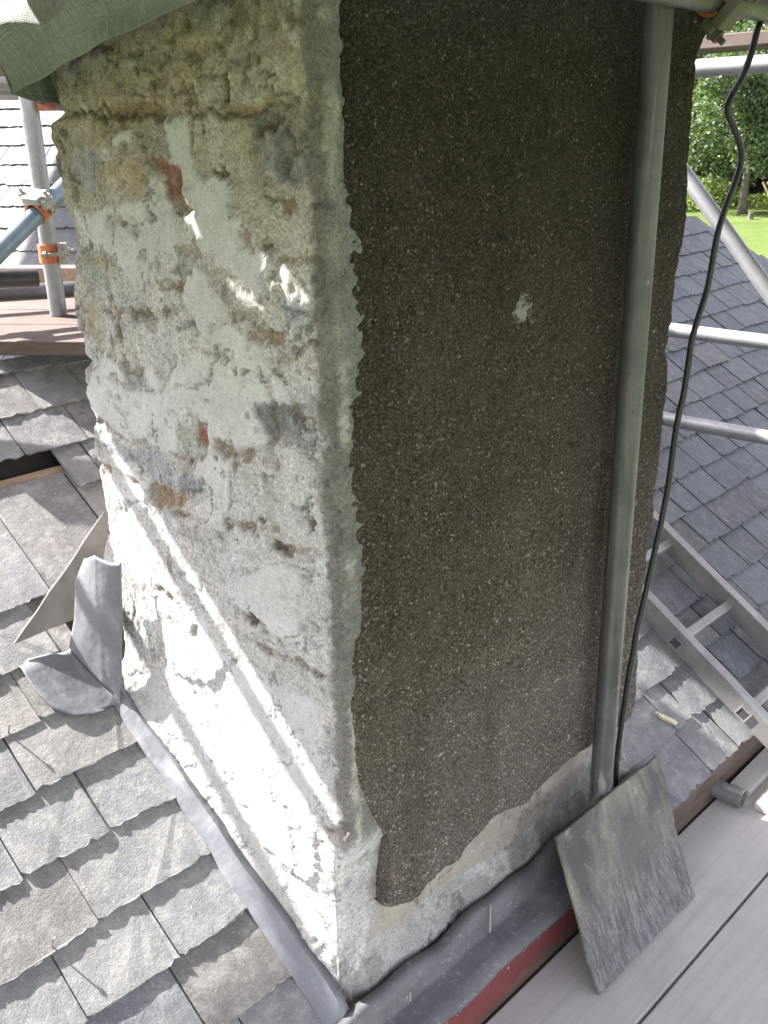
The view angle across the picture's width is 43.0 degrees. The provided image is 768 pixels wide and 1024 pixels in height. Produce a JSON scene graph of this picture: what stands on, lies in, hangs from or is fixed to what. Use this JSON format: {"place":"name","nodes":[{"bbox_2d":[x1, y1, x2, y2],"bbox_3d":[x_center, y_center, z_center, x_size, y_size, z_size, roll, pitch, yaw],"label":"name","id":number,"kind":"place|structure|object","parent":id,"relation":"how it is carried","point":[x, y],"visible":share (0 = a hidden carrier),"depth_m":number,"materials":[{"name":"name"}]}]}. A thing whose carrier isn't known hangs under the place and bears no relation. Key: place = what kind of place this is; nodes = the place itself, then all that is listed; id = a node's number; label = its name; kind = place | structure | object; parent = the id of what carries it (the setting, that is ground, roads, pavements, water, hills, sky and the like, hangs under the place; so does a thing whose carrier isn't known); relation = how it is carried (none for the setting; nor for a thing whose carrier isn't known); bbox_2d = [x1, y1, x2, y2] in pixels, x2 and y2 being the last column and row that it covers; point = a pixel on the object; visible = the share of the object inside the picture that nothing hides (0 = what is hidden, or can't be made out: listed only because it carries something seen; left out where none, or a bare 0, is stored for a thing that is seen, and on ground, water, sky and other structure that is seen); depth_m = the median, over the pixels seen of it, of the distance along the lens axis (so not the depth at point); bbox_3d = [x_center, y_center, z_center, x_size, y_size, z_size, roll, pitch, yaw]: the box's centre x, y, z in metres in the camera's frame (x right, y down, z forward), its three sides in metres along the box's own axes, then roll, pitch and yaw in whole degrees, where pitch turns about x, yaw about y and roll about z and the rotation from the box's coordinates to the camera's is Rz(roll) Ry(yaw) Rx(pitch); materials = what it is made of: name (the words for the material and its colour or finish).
{"place":"outdoors","nodes":[
{"label":"outdoors","id":0,"kind":"place"},
{"bbox_2d":[0,100,76,359],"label":"house","id":1,"kind":"structure","parent":0,"point":[14,172],"depth_m":5.07,"materials":[{"name":"tile"}]},
{"bbox_2d":[641,876,767,1023],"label":"deck board","id":2,"kind":"object","parent":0,"point":[723,979],"visible":1,"depth_m":2.01,"materials":[{"name":"grey wood"}]},
{"bbox_2d":[686,181,767,258],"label":"lawn","id":3,"kind":"structure","parent":0,"point":[753,233],"depth_m":62.04,"materials":[{"name":"green plant"}]},
{"bbox_2d":[0,216,767,1023],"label":"house","id":4,"kind":"structure","parent":3,"relation":"on","point":[114,882],"depth_m":2.01,"materials":[{"name":"stone"}]},
{"bbox_2d":[0,298,74,309],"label":"scaffold board","id":5,"kind":"object","parent":4,"relation":"on","point":[33,305],"visible":0.08,"depth_m":3.01,"materials":[{"name":"wood"}]},
{"bbox_2d":[0,281,75,301],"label":"scaffold tube","id":6,"kind":"object","parent":5,"relation":"on","point":[22,294],"visible":0.13,"depth_m":2.87,"materials":[{"name":"grey metal"}]},
{"bbox_2d":[0,265,75,282],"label":"timber plank","id":7,"kind":"object","parent":4,"relation":"on","point":[68,272],"visible":0.04,"depth_m":3.24,"materials":[{"name":"wood"}]},
{"bbox_2d":[0,310,77,324],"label":"scaffold board","id":8,"kind":"object","parent":4,"relation":"on","point":[25,317],"visible":0.09,"depth_m":2.80,"materials":[{"name":"wood"}]},
{"bbox_2d":[18,96,66,316],"bbox_3d":[-0.950,-0.868,2.713,0.048,0.638,0.048,19,29,41],"label":"scaffold tube","id":9,"kind":"object","parent":8,"relation":"on","point":[34,143],"visible":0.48,"depth_m":2.68,"materials":[{"name":"silver metal"}]},
{"bbox_2d":[0,178,63,264],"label":"scaffold tube","id":10,"kind":"object","parent":9,"relation":"attached to","point":[21,229],"visible":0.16,"depth_m":2.62,"materials":[{"name":"metal"}]},
{"bbox_2d":[17,187,56,223],"bbox_3d":[-0.946,-0.842,2.677,0.107,0.099,0.080,7,23,20],"label":"scaffold coupler","id":11,"kind":"object","parent":10,"relation":"attached to","point":[42,201],"visible":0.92,"depth_m":2.65,"materials":[{"name":"orange paint"}]},
{"bbox_2d":[36,101,62,110],"bbox_3d":[-0.889,-1.106,2.622,0.092,0.052,0.107,-1,22,0],"label":"scaffold coupler","id":12,"kind":"object","parent":9,"relation":"attached to","point":[43,106],"visible":0.26,"depth_m":2.60,"materials":[{"name":"orange paint"}]},
{"bbox_2d":[0,96,18,99],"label":"scaffold tube","id":13,"kind":"object","parent":12,"relation":"attached to","point":[9,97],"depth_m":2.69,"materials":[{"name":"grey metal"}]},
{"bbox_2d":[37,242,73,263],"bbox_3d":[-0.933,-0.735,2.768,0.092,0.052,0.106,-4,22,-8],"label":"scaffold coupler","id":14,"kind":"object","parent":9,"relation":"attached to","point":[56,253],"visible":0.98,"depth_m":2.74,"materials":[{"name":"orange paint"}]},
{"bbox_2d":[0,324,86,355],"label":"scaffold board","id":15,"kind":"object","parent":4,"relation":"on","point":[41,339],"depth_m":2.50,"materials":[{"name":"brown wood"}]},
{"bbox_2d":[51,936,55,946],"bbox_3d":[-0.557,0.726,1.644,0.012,0.025,0.010,19,29,41],"label":"nail","id":16,"kind":"object","parent":4,"relation":"attached to","point":[53,938],"visible":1,"depth_m":1.64,"materials":[{"name":"metal"}]},
{"bbox_2d":[12,510,107,644],"bbox_3d":[-0.661,0.137,2.040,0.052,0.204,0.276,13,26,32],"label":"loose slate","id":17,"kind":"object","parent":4,"relation":"on","point":[56,607],"visible":0.64,"depth_m":2.05,"materials":[{"name":"grey stone"}]},
{"bbox_2d":[19,0,706,1023],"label":"chimney","id":18,"kind":"object","parent":4,"relation":"on","point":[349,286],"visible":0.88,"depth_m":1.60,"materials":[{"name":"stone"}]},
{"bbox_2d":[0,65,4,76],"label":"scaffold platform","id":19,"kind":"structure","parent":18,"relation":"attached to","point":[1,73],"depth_m":2.07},
{"bbox_2d":[0,76,15,95],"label":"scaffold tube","id":20,"kind":"object","parent":19,"relation":"attached to","point":[5,89],"depth_m":2.27,"materials":[{"name":"silver metal"}]},
{"bbox_2d":[0,0,195,103],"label":"sheeting","id":21,"kind":"object","parent":18,"relation":"hanging from","point":[41,41],"visible":0.99,"depth_m":1.37,"materials":[{"name":"green fabric"}]},
{"bbox_2d":[489,905,490,932],"bbox_3d":[0.214,0.819,1.963,0.003,0.046,0.028,1,22,6],"label":"nail","id":22,"kind":"object","parent":18,"relation":"attached to","point":[490,921],"visible":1,"depth_m":1.96,"materials":[{"name":"metal"}]},
{"bbox_2d":[588,2,674,808],"bbox_3d":[0.461,-0.081,1.867,0.048,1.835,0.048,19,29,41],"label":"scaffold tube","id":23,"kind":"object","parent":18,"relation":"on","point":[656,43],"visible":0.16,"depth_m":1.78,"materials":[{"name":"grey metal"}]},
{"bbox_2d":[633,0,767,22],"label":"scaffold tube","id":24,"kind":"object","parent":23,"relation":"attached to","point":[757,12],"depth_m":1.60,"materials":[{"name":"grey metal"}]},
{"bbox_2d":[613,21,763,787],"bbox_3d":[0.605,-0.114,2.004,0.028,1.780,0.290,19,29,41],"label":"cable","id":25,"kind":"object","parent":24,"relation":"hanging from","point":[730,119],"visible":0.9,"depth_m":1.93,"materials":[{"name":"black rubber"}]},
{"bbox_2d":[690,0,759,45],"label":"scaffold coupler","id":26,"kind":"object","parent":24,"relation":"attached to","point":[726,16],"visible":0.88,"depth_m":1.63,"materials":[{"name":"orange paint"}]},
{"bbox_2d":[695,54,767,76],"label":"scaffold tube","id":27,"kind":"object","parent":24,"relation":"attached to","point":[719,66],"depth_m":2.72,"materials":[{"name":"silver metal"}]},
{"bbox_2d":[697,30,767,54],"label":"toe board","id":28,"kind":"object","parent":24,"relation":"on","point":[738,42],"depth_m":2.77,"materials":[{"name":"brown wood"}]},
{"bbox_2d":[486,778,767,1023],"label":"deck board","id":29,"kind":"object","parent":4,"relation":"on","point":[724,846],"visible":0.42,"depth_m":2.11,"materials":[{"name":"grey wood"}]},
{"bbox_2d":[554,756,694,994],"bbox_3d":[0.532,0.769,2.112,0.155,0.301,0.427,19,29,41],"label":"loose slate","id":30,"kind":"object","parent":29,"relation":"on","point":[629,886],"visible":1,"depth_m":2.09,"materials":[{"name":"grey stone"}]},
{"bbox_2d":[711,779,746,807],"bbox_3d":[0.895,0.730,2.530,0.074,0.048,0.048,17,28,38],"label":"scaffold tube","id":31,"kind":"object","parent":29,"relation":"on","point":[731,794],"visible":1,"depth_m":2.52,"materials":[{"name":"metal"}]},
{"bbox_2d":[730,747,767,796],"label":"batten","id":32,"kind":"object","parent":29,"relation":"on","point":[751,777],"visible":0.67,"depth_m":2.61,"materials":[{"name":"grey wood"}]},
{"bbox_2d":[754,789,767,814],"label":"batten","id":33,"kind":"object","parent":29,"relation":"on","point":[761,804],"visible":1,"depth_m":2.50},
{"bbox_2d":[657,713,676,724],"bbox_3d":[0.738,0.539,2.541,0.052,0.033,0.015,3,22,10],"label":"wood chip","id":34,"kind":"object","parent":4,"relation":"on","point":[667,719],"visible":1,"depth_m":2.54,"materials":[{"name":"beige wood"}]},
{"bbox_2d":[642,510,767,748],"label":"ladder","id":35,"kind":"object","parent":4,"relation":"on","point":[733,695],"visible":0.45,"depth_m":2.74,"materials":[{"name":"metal"}]},
{"bbox_2d":[662,412,767,444],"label":"scaffold tube","id":36,"kind":"object","parent":4,"relation":"attached to","point":[732,431],"visible":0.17,"depth_m":3.31,"materials":[{"name":"silver metal"}]},
{"bbox_2d":[668,323,767,349],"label":"scaffold tube","id":37,"kind":"object","parent":4,"relation":"on","point":[732,337],"visible":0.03,"depth_m":3.21,"materials":[{"name":"silver metal"}]},
{"bbox_2d":[687,163,767,304],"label":"scaffold tube","id":38,"kind":"object","parent":4,"relation":"on","point":[732,240],"visible":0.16,"depth_m":2.95,"materials":[{"name":"silver metal"}]},
{"bbox_2d":[693,19,750,183],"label":"tree","id":39,"kind":"object","parent":3,"relation":"on","point":[727,174],"depth_m":79.67,"materials":[{"name":"green plant"}]},
{"bbox_2d":[687,23,762,179],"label":"tree","id":40,"kind":"object","parent":3,"relation":"on","point":[702,56],"visible":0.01,"depth_m":77.83,"materials":[{"name":"green plant"}]},
{"bbox_2d":[686,174,767,211],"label":"undergrowth","id":41,"kind":"object","parent":3,"relation":"on","point":[758,199],"visible":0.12,"depth_m":74.23,"materials":[{"name":"plant"}]},
{"bbox_2d":[687,20,767,214],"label":"tree","id":42,"kind":"object","parent":3,"relation":"on","point":[749,108],"visible":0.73,"depth_m":64.66,"materials":[{"name":"green plant"}]},
{"bbox_2d":[695,19,767,193],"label":"tree","id":43,"kind":"object","parent":3,"relation":"on","point":[759,187],"visible":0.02,"depth_m":87.08,"materials":[{"name":"green plant"}]},
{"bbox_2d":[755,159,767,181],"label":"tree","id":44,"kind":"object","parent":3,"relation":"on","point":[764,178],"visible":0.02,"depth_m":76.36,"materials":[{"name":"green plant"}]},
{"bbox_2d":[747,212,753,219],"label":"tree stump","id":45,"kind":"object","parent":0,"point":[750,215],"visible":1,"depth_m":64.93,"materials":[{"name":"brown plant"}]},
{"bbox_3d":[-1.082,-0.628,2.576,0.115,0.114,0.070,19,29,41],"label":"scaffold coupler","id":46,"kind":"object","parent":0,"visible":0},
{"bbox_2d":[0,268,39,287],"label":"scaffold tube","id":47,"kind":"object","parent":46,"relation":"attached to","point":[13,278],"visible":1,"depth_m":2.62,"materials":[{"name":"grey metal"}]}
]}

